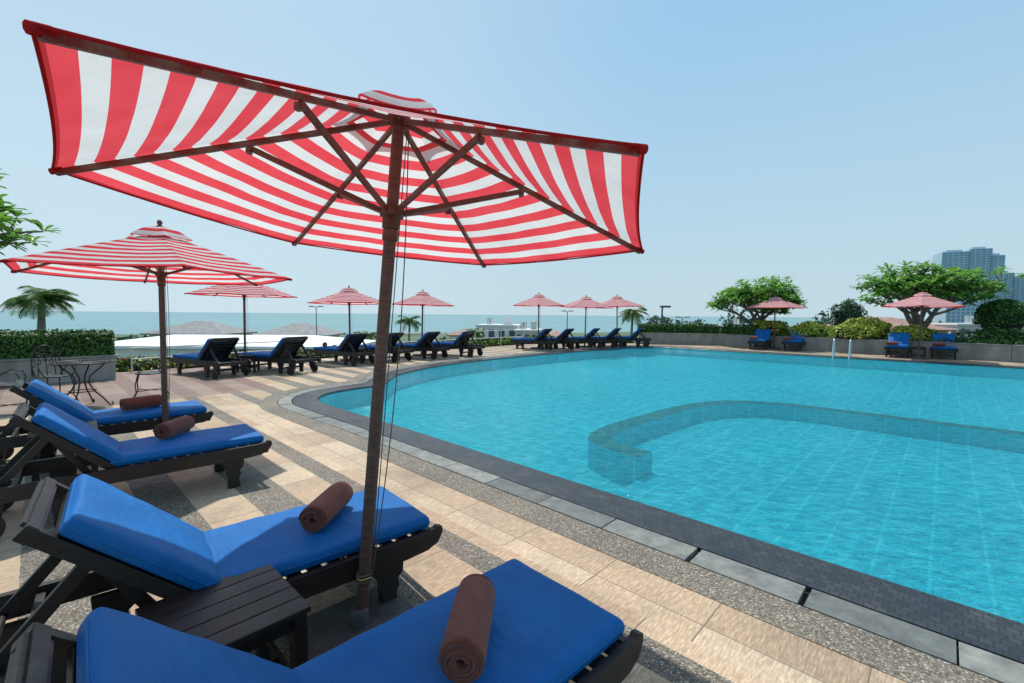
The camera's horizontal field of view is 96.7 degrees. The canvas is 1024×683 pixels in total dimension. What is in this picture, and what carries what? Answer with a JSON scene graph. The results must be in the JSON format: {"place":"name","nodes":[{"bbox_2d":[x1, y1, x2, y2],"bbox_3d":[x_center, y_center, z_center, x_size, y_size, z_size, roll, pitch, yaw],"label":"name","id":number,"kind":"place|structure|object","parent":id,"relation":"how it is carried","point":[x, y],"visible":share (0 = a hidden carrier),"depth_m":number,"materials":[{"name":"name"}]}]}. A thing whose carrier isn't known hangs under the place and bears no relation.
{"place":"outdoors","nodes":[
{"label":"outdoors","id":0,"kind":"place"},
{"bbox_2d":[0,285,84,330],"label":"palm tree","id":1,"kind":"object","parent":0,"point":[38,300],"visible":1,"depth_m":19.73,"materials":[{"name":"green plant"}]},
{"bbox_2d":[0,354,119,383],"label":"planter wall","id":2,"kind":"structure","parent":0,"point":[106,371],"depth_m":9.44,"materials":[{"name":"grey concrete"}]},
{"bbox_2d":[0,328,115,359],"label":"clipped hedge","id":3,"kind":"object","parent":2,"relation":"in","point":[14,344],"visible":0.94,"depth_m":9.53,"materials":[{"name":"green plant"}]},
{"bbox_2d":[140,321,257,336],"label":"grey roof house","id":4,"kind":"structure","parent":0,"point":[202,328],"depth_m":69.45,"materials":[{"name":"tile"}]},
{"bbox_2d":[114,334,375,358],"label":"white roof hall","id":5,"kind":"structure","parent":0,"point":[122,348],"depth_m":36.75,"materials":[{"name":"paint"}]},
{"bbox_2d":[1,332,638,344],"bbox_3d":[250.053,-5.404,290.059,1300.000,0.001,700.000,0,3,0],"label":"ground","id":6,"kind":"structure","parent":0,"point":[413,337],"depth_m":195.57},
{"bbox_2d":[114,333,256,340],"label":"distant trees","id":7,"kind":"object","parent":6,"relation":"on","point":[131,336],"depth_m":96.64,"materials":[{"name":"green plant"}]},
{"bbox_2d":[253,323,345,336],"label":"grey roof house","id":8,"kind":"structure","parent":6,"relation":"on","point":[301,329],"depth_m":63.57,"materials":[{"name":"tile"}]},
{"bbox_2d":[309,306,323,334],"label":"street lamp","id":9,"kind":"object","parent":6,"relation":"on","point":[316,316],"visible":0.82,"depth_m":59.89,"materials":[{"name":"metal"}]},
{"bbox_2d":[352,331,375,339],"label":"palm tree","id":10,"kind":"object","parent":6,"relation":"on","point":[371,335],"visible":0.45,"depth_m":49.82,"materials":[{"name":"green plant"}]},
{"bbox_2d":[395,315,420,342],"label":"palm tree","id":11,"kind":"object","parent":6,"relation":"on","point":[411,322],"visible":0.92,"depth_m":54.51,"materials":[{"name":"green plant"}]},
{"bbox_2d":[466,328,484,337],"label":"palm tree","id":12,"kind":"object","parent":6,"relation":"on","point":[477,334],"visible":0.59,"depth_m":57.50,"materials":[{"name":"green plant"}]},
{"bbox_2d":[514,321,542,336],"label":"white apartment block","id":13,"kind":"structure","parent":6,"relation":"on","point":[533,330],"depth_m":67.30,"materials":[{"name":"paint"}]},
{"bbox_2d":[547,330,569,336],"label":"shop house","id":14,"kind":"structure","parent":6,"relation":"on","point":[556,333],"depth_m":62.82,"materials":[{"name":"concrete"}]},
{"bbox_2d":[619,307,649,341],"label":"palm tree","id":15,"kind":"object","parent":6,"relation":"on","point":[632,314],"visible":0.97,"depth_m":49.47,"materials":[{"name":"green plant"}]},
{"bbox_2d":[719,319,790,333],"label":"apartment block","id":16,"kind":"structure","parent":6,"relation":"on","point":[735,321],"depth_m":75.78,"materials":[{"name":"white paint"}]},
{"bbox_2d":[643,308,1023,337],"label":"distant trees","id":17,"kind":"object","parent":6,"relation":"on","point":[961,332],"visible":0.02,"depth_m":138.67,"materials":[{"name":"green plant"}]},
{"bbox_2d":[936,300,987,322],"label":"hotel block","id":18,"kind":"structure","parent":6,"relation":"on","point":[957,315],"depth_m":393.90,"materials":[{"name":"blue glass"}]},
{"bbox_2d":[930,247,1005,322],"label":"high-rise building","id":19,"kind":"structure","parent":6,"relation":"on","point":[974,258],"depth_m":541.66,"materials":[{"name":"blue glass"}]},
{"bbox_2d":[931,316,1023,337],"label":"apartment block","id":20,"kind":"structure","parent":6,"relation":"on","point":[968,325],"depth_m":62.91,"materials":[{"name":"white paint"}]},
{"bbox_2d":[1002,271,1023,307],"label":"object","id":21,"kind":"structure","parent":6,"relation":"on","point":[1016,284],"depth_m":559.84,"materials":[{"name":"blue glass"}]},
{"bbox_2d":[447,328,474,338],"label":"shop house","id":22,"kind":"structure","parent":0,"point":[454,335],"depth_m":77.61,"materials":[{"name":"white paint"}]},
{"bbox_2d":[0,311,926,333],"bbox_3d":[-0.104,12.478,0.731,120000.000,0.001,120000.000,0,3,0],"label":"sea","id":23,"kind":"structure","parent":0,"point":[128,322],"depth_m":757.83,"materials":[{"name":"liquid"}]},
{"bbox_2d":[475,317,519,338],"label":"white apartment block","id":24,"kind":"structure","parent":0,"point":[509,325],"depth_m":71.14,"materials":[{"name":"paint"}]},
{"bbox_2d":[0,343,1023,682],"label":"deck paving","id":25,"kind":"structure","parent":0,"point":[692,635],"depth_m":3.10,"materials":[{"name":"tile"}]},
{"bbox_2d":[0,369,29,406],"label":"wrought iron chair","id":26,"kind":"object","parent":25,"relation":"on","point":[8,384],"visible":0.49,"depth_m":6.62,"materials":[{"name":"black metal"}]},
{"bbox_2d":[0,168,59,255],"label":"frangipani tree","id":27,"kind":"object","parent":25,"relation":"on","point":[12,234],"visible":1,"depth_m":10.44,"materials":[{"name":"green plant"}]},
{"bbox_2d":[31,345,78,400],"bbox_3d":[-7.559,0.532,7.499,0.507,0.946,0.498,2,4,20],"label":"wrought iron chair","id":28,"kind":"object","parent":25,"relation":"on","point":[55,375],"visible":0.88,"depth_m":7.54,"materials":[{"name":"black metal"}]},
{"bbox_2d":[27,420,98,481],"bbox_3d":[-4.138,1.010,4.218,0.450,0.419,0.445,-3,5,-44],"label":"side table","id":29,"kind":"object","parent":25,"relation":"on","point":[36,477],"visible":0.21,"depth_m":3.99,"materials":[{"name":"brown wood"}]},
{"bbox_2d":[46,359,113,404],"bbox_3d":[-6.756,0.677,7.155,0.784,0.721,0.784,0,3,0],"label":"wrought iron table","id":30,"kind":"object","parent":25,"relation":"on","point":[71,363],"visible":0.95,"depth_m":7.13,"materials":[{"name":"black metal"}]},
{"bbox_2d":[0,379,212,464],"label":"sun lounger","id":31,"kind":"object","parent":25,"relation":"on","point":[114,421],"visible":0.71,"depth_m":4.61,"materials":[{"name":"blue fabric"}]},
{"bbox_2d":[119,394,161,410],"bbox_3d":[-4.095,0.672,5.029,0.141,0.134,0.353,2,4,30],"label":"rolled towel","id":32,"kind":"object","parent":31,"relation":"on","point":[139,402],"visible":1,"depth_m":4.98,"materials":[{"name":"brown fabric"}]},
{"bbox_2d":[0,402,271,536],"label":"sun lounger","id":33,"kind":"object","parent":25,"relation":"on","point":[80,445],"visible":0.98,"depth_m":3.45,"materials":[{"name":"blue fabric"}]},
{"bbox_2d":[153,415,194,438],"bbox_3d":[-2.941,0.744,3.971,0.141,0.134,0.353,0,3,-4],"label":"rolled towel","id":34,"kind":"object","parent":33,"relation":"on","point":[172,427],"visible":1,"depth_m":3.88,"materials":[{"name":"brown fabric"}]},
{"bbox_2d":[134,344,166,396],"bbox_3d":[-6.350,0.512,8.000,0.507,0.946,0.498,-2,4,-35],"label":"wrought iron chair","id":35,"kind":"object","parent":25,"relation":"on","point":[138,373],"visible":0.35,"depth_m":7.95,"materials":[{"name":"black metal"}]},
{"bbox_2d":[130,341,278,371],"bbox_3d":[-8.303,0.370,12.898,0.036,0.616,3.998,3,4,34],"label":"terrace railing","id":36,"kind":"object","parent":25,"relation":"on","point":[132,359],"visible":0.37,"depth_m":11.69,"materials":[{"name":"metal"}]},
{"bbox_2d":[170,337,251,378],"bbox_3d":[-7.283,0.343,10.955,2.117,0.912,0.780,2,4,28],"label":"sun lounger","id":37,"kind":"object","parent":25,"relation":"on","point":[214,353],"visible":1,"depth_m":10.74,"materials":[{"name":"brown wood"}]},
{"bbox_2d":[0,474,442,682],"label":"sun lounger","id":38,"kind":"object","parent":25,"relation":"on","point":[104,537],"visible":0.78,"depth_m":1.90,"materials":[{"name":"blue fabric"}]},
{"bbox_2d":[298,481,352,532],"bbox_3d":[-0.962,0.854,2.374,0.141,0.134,0.353,1,3,2],"label":"rolled towel","id":39,"kind":"object","parent":38,"relation":"on","point":[322,510],"visible":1,"depth_m":2.26,"materials":[{"name":"brown fabric"}]},
{"bbox_2d":[135,564,310,669],"bbox_3d":[-1.060,1.184,1.683,0.445,0.419,0.450,4,5,43],"label":"side table","id":40,"kind":"object","parent":25,"relation":"on","point":[260,610],"visible":0.62,"depth_m":1.67,"materials":[{"name":"brown wood"}]},
{"bbox_2d":[235,354,259,371],"bbox_3d":[-6.755,0.553,11.656,0.450,0.419,0.445,0,3,-15],"label":"side table","id":41,"kind":"object","parent":25,"relation":"on","point":[254,366],"visible":0.58,"depth_m":11.49,"materials":[{"name":"brown wood"}]},
{"bbox_2d":[115,339,419,371],"bbox_3d":[-8.593,0.725,15.002,14.564,1.156,4.206,-2,4,-35],"label":"flower bed","id":42,"kind":"object","parent":25,"relation":"on","point":[122,365],"visible":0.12,"depth_m":12.32,"materials":[{"name":"green plant"}]},
{"bbox_2d":[241,336,320,374],"bbox_3d":[-5.980,0.313,11.659,2.116,0.912,0.780,2,4,24],"label":"sun lounger","id":43,"kind":"object","parent":25,"relation":"on","point":[283,351],"visible":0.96,"depth_m":11.41,"materials":[{"name":"brown wood"}]},
{"bbox_2d":[4,559,642,682],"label":"sun lounger","id":44,"kind":"object","parent":25,"relation":"on","point":[545,629],"visible":0.86,"depth_m":1.40,"materials":[{"name":"blue fabric"}]},
{"bbox_2d":[438,573,494,682],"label":"rolled towel","id":45,"kind":"object","parent":44,"relation":"on","point":[463,650],"visible":1,"depth_m":1.36,"materials":[{"name":"brown fabric"}]},
{"bbox_2d":[310,333,374,365],"bbox_3d":[-5.083,0.198,13.748,2.116,0.912,0.780,2,4,30],"label":"sun lounger","id":46,"kind":"object","parent":25,"relation":"on","point":[350,344],"visible":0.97,"depth_m":13.51,"materials":[{"name":"brown wood"}]},
{"bbox_2d":[286,587,414,660],"bbox_3d":[-0.714,1.305,2.132,0.520,0.125,0.460,-3,5,-44],"label":"umbrella base","id":47,"kind":"object","parent":25,"relation":"on","point":[335,625],"visible":0.51,"depth_m":2.14,"materials":[{"name":"stone"}]},
{"bbox_2d":[22,19,648,609],"bbox_3d":[-0.567,0.125,2.165,2.281,2.492,2.623,1,3,16],"label":"patio umbrella","id":48,"kind":"object","parent":47,"relation":"in","point":[388,177],"visible":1,"depth_m":2.06,"materials":[{"name":"fabric"}]},
{"bbox_2d":[350,347,365,361],"bbox_3d":[-4.854,0.411,14.351,0.450,0.419,0.445,0,3,-15],"label":"side table","id":49,"kind":"object","parent":25,"relation":"on","point":[361,348],"visible":0.41,"depth_m":14.18,"materials":[{"name":"brown wood"}]},
{"bbox_2d":[359,332,413,362],"bbox_3d":[-4.229,0.152,14.652,2.116,0.912,0.780,2,4,25],"label":"sun lounger","id":50,"kind":"object","parent":25,"relation":"on","point":[393,350],"visible":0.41,"depth_m":14.45,"materials":[{"name":"brown wood"}]},
{"bbox_2d":[394,331,449,359],"bbox_3d":[-3.227,0.102,15.654,2.116,0.912,0.780,2,4,22],"label":"sun lounger","id":51,"kind":"object","parent":25,"relation":"on","point":[425,341],"visible":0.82,"depth_m":15.32,"materials":[{"name":"brown wood"}]},
{"bbox_2d":[428,331,484,356],"bbox_3d":[-2.078,0.053,16.649,2.116,0.912,0.780,2,4,25],"label":"sun lounger","id":52,"kind":"object","parent":25,"relation":"on","point":[460,343],"visible":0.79,"depth_m":16.30,"materials":[{"name":"blue fabric"}]},
{"bbox_2d":[397,329,523,342],"bbox_3d":[-1.973,-0.081,20.207,0.108,0.766,7.824,3,4,42],"label":"terrace railing","id":53,"kind":"object","parent":25,"relation":"on","point":[462,331],"visible":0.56,"depth_m":19.80,"materials":[{"name":"white metal"}]},
{"bbox_2d":[510,329,560,349],"bbox_3d":[1.023,-0.126,20.143,2.116,0.912,0.780,2,4,25],"label":"sun lounger","id":54,"kind":"object","parent":25,"relation":"on","point":[548,343],"visible":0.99,"depth_m":19.93,"materials":[{"name":"blue fabric"}]},
{"bbox_2d":[439,335,634,346],"bbox_3d":[1.095,0.179,23.757,12.173,1.181,3.239,-2,4,-31],"label":"hedge","id":55,"kind":"object","parent":25,"relation":"on","point":[488,342],"visible":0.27,"depth_m":22.38,"materials":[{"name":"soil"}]},
{"bbox_2d":[539,328,581,348],"bbox_3d":[2.071,-0.152,20.736,2.116,0.912,0.780,2,4,30],"label":"sun lounger","id":56,"kind":"object","parent":25,"relation":"on","point":[563,335],"visible":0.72,"depth_m":20.35,"materials":[{"name":"brown wood"}]},
{"bbox_2d":[565,328,607,347],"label":"sun lounger","id":57,"kind":"object","parent":25,"relation":"on","point":[592,333],"visible":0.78,"depth_m":21.26,"materials":[{"name":"blue fabric"}]},
{"bbox_2d":[588,328,628,346],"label":"sun lounger","id":58,"kind":"object","parent":25,"relation":"on","point":[615,341],"visible":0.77,"depth_m":21.84,"materials":[{"name":"brown wood"}]},
{"bbox_2d":[612,328,651,346],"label":"sun lounger","id":59,"kind":"object","parent":25,"relation":"on","point":[644,339],"visible":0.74,"depth_m":22.43,"materials":[{"name":"brown wood"}]},
{"bbox_2d":[259,345,1019,682],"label":"pebble path","id":60,"kind":"structure","parent":25,"relation":"on","point":[887,655],"depth_m":2.62,"materials":[{"name":"grey gravel"}]},
{"bbox_2d":[278,346,1023,682],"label":"gutter slabs","id":61,"kind":"structure","parent":25,"relation":"in","point":[978,660],"depth_m":2.69,"materials":[{"name":"stone"}]},
{"bbox_2d":[292,346,1023,663],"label":"pool border","id":62,"kind":"object","parent":25,"relation":"in","point":[986,631],"visible":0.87,"depth_m":3.01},
{"bbox_2d":[318,347,1023,619],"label":"swimming pool","id":63,"kind":"structure","parent":25,"relation":"in","point":[549,414],"depth_m":10.57,"materials":[{"name":"blue liquid"}]},
{"bbox_2d":[588,400,1023,485],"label":"submerged pool wall","id":64,"kind":"structure","parent":63,"relation":"on","point":[630,462],"depth_m":6.67,"materials":[{"name":"tile"}]},
{"bbox_2d":[614,417,1023,623],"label":"wading pool floor","id":65,"kind":"structure","parent":63,"relation":"in","point":[947,487],"depth_m":4.49,"materials":[{"name":"teal tile"}]},
{"bbox_2d":[831,338,851,367],"bbox_3d":[12.412,0.406,17.132,0.544,1.093,0.484,4,5,44],"label":"pool ladder","id":66,"kind":"object","parent":63,"relation":"in","point":[849,351],"visible":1,"depth_m":17.11,"materials":[{"name":"silver metal"}]},
{"bbox_2d":[747,329,771,349],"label":"sun lounger","id":67,"kind":"object","parent":25,"relation":"on","point":[763,335],"visible":0.94,"depth_m":21.41,"materials":[{"name":"blue fabric"}]},
{"bbox_2d":[781,330,805,350],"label":"sun lounger","id":68,"kind":"object","parent":25,"relation":"on","point":[797,340],"visible":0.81,"depth_m":20.21,"materials":[{"name":"blue fabric"}]},
{"bbox_2d":[639,333,1023,362],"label":"planter wall","id":69,"kind":"structure","parent":25,"relation":"on","point":[993,352],"depth_m":19.27,"materials":[{"name":"grey concrete"}]},
{"bbox_2d":[637,323,757,334],"bbox_3d":[9.814,-0.639,24.183,6.247,0.723,1.751,2,4,23],"label":"clipped hedge","id":70,"kind":"object","parent":69,"relation":"in","point":[710,328],"visible":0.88,"depth_m":24.05,"materials":[{"name":"green plant"}]},
{"bbox_2d":[705,275,807,326],"bbox_3d":[12.620,-1.792,23.677,5.150,3.374,5.239,0,3,0],"label":"frangipani tree","id":71,"kind":"object","parent":69,"relation":"in","point":[747,294],"visible":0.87,"depth_m":22.53,"materials":[{"name":"green plant"}]},
{"bbox_2d":[786,321,830,336],"bbox_3d":[13.916,-0.520,21.234,2.136,0.958,1.610,0,3,0],"label":"golden shrub","id":72,"kind":"object","parent":69,"relation":"in","point":[807,329],"visible":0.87,"depth_m":20.76,"materials":[{"name":"green plant"}]},
{"bbox_2d":[827,298,867,330],"bbox_3d":[17.243,-1.144,23.495,1.815,2.235,1.594,0,3,0],"label":"shrub","id":73,"kind":"object","parent":69,"relation":"in","point":[847,310],"visible":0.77,"depth_m":23.15,"materials":[{"name":"plant"}]},
{"bbox_2d":[825,316,892,339],"bbox_3d":[14.945,-0.480,19.599,2.648,1.280,1.957,2,4,21],"label":"golden shrub","id":74,"kind":"object","parent":69,"relation":"in","point":[861,328],"visible":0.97,"depth_m":19.12,"materials":[{"name":"green plant"}]},
{"bbox_2d":[770,332,1023,344],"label":"ground cover","id":75,"kind":"object","parent":69,"relation":"in","point":[985,341],"visible":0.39,"depth_m":17.14,"materials":[{"name":"green plant"}]},
{"bbox_2d":[751,320,790,334],"bbox_3d":[12.889,-0.634,22.826,2.166,0.962,1.599,0,3,0],"label":"golden shrub","id":76,"kind":"object","parent":75,"relation":"on","point":[781,326],"visible":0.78,"depth_m":22.33,"materials":[{"name":"green plant"}]},
{"bbox_2d":[849,260,1023,327],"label":"frangipani tree","id":77,"kind":"object","parent":75,"relation":"on","point":[939,282],"visible":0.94,"depth_m":18.23,"materials":[{"name":"green plant"}]},
{"bbox_2d":[966,325,1023,341],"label":"shrub","id":78,"kind":"object","parent":75,"relation":"on","point":[998,333],"visible":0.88,"depth_m":16.94,"materials":[{"name":"green plant"}]},
{"bbox_2d":[971,298,1023,328],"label":"clipped round bush","id":79,"kind":"object","parent":75,"relation":"on","point":[1006,313],"visible":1,"depth_m":17.59,"materials":[{"name":"green plant"}]},
{"bbox_2d":[885,324,938,340],"bbox_3d":[16.269,-0.261,18.479,2.086,0.938,1.364,0,3,0],"label":"golden shrub","id":80,"kind":"object","parent":69,"relation":"in","point":[913,331],"visible":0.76,"depth_m":18.16,"materials":[{"name":"green plant"}]},
{"bbox_2d":[884,332,910,357],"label":"sun lounger","id":81,"kind":"object","parent":25,"relation":"on","point":[903,339],"visible":0.81,"depth_m":17.84,"materials":[{"name":"blue fabric"}]},
{"bbox_2d":[886,341,898,344],"bbox_3d":[14.401,0.069,17.227,0.353,0.134,0.141,3,4,40],"label":"rolled towel","id":82,"kind":"object","parent":81,"relation":"on","point":[891,343],"visible":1,"depth_m":17.20,"materials":[{"name":"brown fabric"}]},
{"bbox_2d":[909,347,925,357],"bbox_3d":[15.197,0.419,17.046,0.450,0.419,0.445,-3,5,-45],"label":"side table","id":83,"kind":"object","parent":25,"relation":"on","point":[924,352],"visible":0.89,"depth_m":16.96,"materials":[{"name":"brown wood"}]},
{"bbox_2d":[908,355,928,359],"bbox_3d":[14.956,0.578,16.755,0.460,0.125,0.520,2,4,27],"label":"umbrella base","id":84,"kind":"object","parent":25,"relation":"on","point":[919,357],"visible":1,"depth_m":16.62,"materials":[{"name":"stone"}]},
{"bbox_2d":[881,290,965,355],"bbox_3d":[14.978,-0.614,16.685,2.512,2.522,2.512,-1,4,-33],"label":"patio umbrella","id":85,"kind":"object","parent":84,"relation":"in","point":[922,300],"visible":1,"depth_m":16.41,"materials":[{"name":"fabric"}]},
{"bbox_2d":[930,333,957,359],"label":"sun lounger","id":86,"kind":"object","parent":25,"relation":"on","point":[938,336],"visible":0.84,"depth_m":16.75,"materials":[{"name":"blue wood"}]},
{"bbox_2d":[932,343,945,346],"bbox_3d":[15.600,0.114,16.628,0.353,0.134,0.141,3,4,40],"label":"rolled towel","id":87,"kind":"object","parent":86,"relation":"on","point":[939,344],"visible":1,"depth_m":16.58,"materials":[{"name":"brown fabric"}]},
{"bbox_3d":[-3.729,1.118,4.906,0.520,0.125,0.460,-3,5,-44],"label":"umbrella base","id":88,"kind":"object","parent":25,"relation":"on","visible":0},
{"bbox_2d":[0,220,291,422],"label":"patio umbrella","id":89,"kind":"object","parent":88,"relation":"in","point":[160,255],"visible":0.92,"depth_m":4.68,"materials":[{"name":"fabric"}]},
{"bbox_2d":[0,0,1023,317],"label":"sky","id":90,"kind":"structure","parent":0,"point":[823,144],"materials":[{"name":"blue"}]},
{"bbox_2d":[277,401,958,665],"bbox_3d":[9.163,1.118,8.130,25.839,0.032,19.085,4,5,44],"label":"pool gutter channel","id":91,"kind":"object","parent":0,"point":[804,598],"visible":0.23,"depth_m":2.47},
{"bbox_2d":[660,306,670,323],"bbox_3d":[9.385,0.366,28.065,0.600,5.141,0.250,0,3,0],"label":"street lamp","id":92,"kind":"object","parent":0,"point":[661,307],"visible":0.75,"depth_m":27.90,"materials":[{"name":"metal"}]},
{"bbox_2d":[827,317,957,333],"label":"red roof house","id":93,"kind":"structure","parent":0,"point":[893,321],"depth_m":59.24,"materials":[{"name":"ceramic"}]},
{"bbox_3d":[-7.306,0.645,12.463,0.460,0.125,0.520,3,4,40],"label":"umbrella base","id":94,"kind":"object","parent":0,"visible":0},
{"bbox_2d":[184,285,296,351],"bbox_3d":[-7.283,-0.573,12.391,2.563,2.573,2.563,0,4,-20],"label":"patio umbrella","id":95,"kind":"object","parent":94,"relation":"in","point":[243,291],"visible":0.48,"depth_m":11.85,"materials":[{"name":"fabric"}]},
{"bbox_3d":[-5.175,0.540,14.559,0.520,0.125,0.460,-2,4,-35],"label":"umbrella base","id":96,"kind":"object","parent":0,"visible":0},
{"bbox_2d":[307,285,378,333],"bbox_3d":[-5.177,-0.589,14.505,2.384,2.393,2.384,0,3,-5],"label":"patio umbrella","id":97,"kind":"object","parent":96,"relation":"in","point":[349,296],"visible":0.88,"depth_m":14.11,"materials":[{"name":"fabric"}]},
{"bbox_3d":[-3.284,0.439,16.556,0.460,0.125,0.520,2,4,30],"label":"umbrella base","id":98,"kind":"object","parent":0,"visible":0},
{"bbox_2d":[392,289,453,351],"bbox_3d":[-3.251,-0.689,16.489,2.384,2.393,2.384,0,4,-30],"label":"patio umbrella","id":99,"kind":"object","parent":98,"relation":"in","point":[422,298],"visible":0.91,"depth_m":15.98,"materials":[{"name":"fabric"}]},
{"bbox_3d":[1.188,0.242,20.549,0.520,0.125,0.460,-3,5,-42],"label":"umbrella base","id":100,"kind":"object","parent":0,"visible":0},
{"bbox_2d":[513,294,564,345],"bbox_3d":[1.198,-0.950,20.479,2.512,2.522,2.512,0,3,-12],"label":"patio umbrella","id":101,"kind":"object","parent":100,"relation":"in","point":[538,300],"visible":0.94,"depth_m":19.93,"materials":[{"name":"fabric"}]},
{"bbox_3d":[3.469,0.191,21.747,0.460,0.125,0.520,2,4,20],"label":"umbrella base","id":102,"kind":"object","parent":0,"visible":0},
{"bbox_2d":[559,295,611,343],"bbox_3d":[3.503,-0.976,21.678,2.461,2.470,2.461,-1,4,-40],"label":"patio umbrella","id":103,"kind":"object","parent":102,"relation":"in","point":[586,302],"visible":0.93,"depth_m":21.30,"materials":[{"name":"fabric"}]},
{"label":"umbrella base","id":104,"kind":"object","parent":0,"visible":0},
{"bbox_2d":[601,296,642,334],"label":"patio umbrella","id":105,"kind":"object","parent":104,"relation":"in","point":[616,301],"visible":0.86,"depth_m":22.49,"materials":[{"name":"fabric"}]},
{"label":"umbrella base","id":106,"kind":"object","parent":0,"visible":0},
{"bbox_2d":[746,295,806,345],"bbox_3d":[12.278,-0.905,21.277,2.512,2.522,2.512,0,3,-10],"label":"patio umbrella","id":107,"kind":"object","parent":106,"relation":"in","point":[775,302],"visible":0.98,"depth_m":20.82,"materials":[{"name":"fabric"}]}
]}

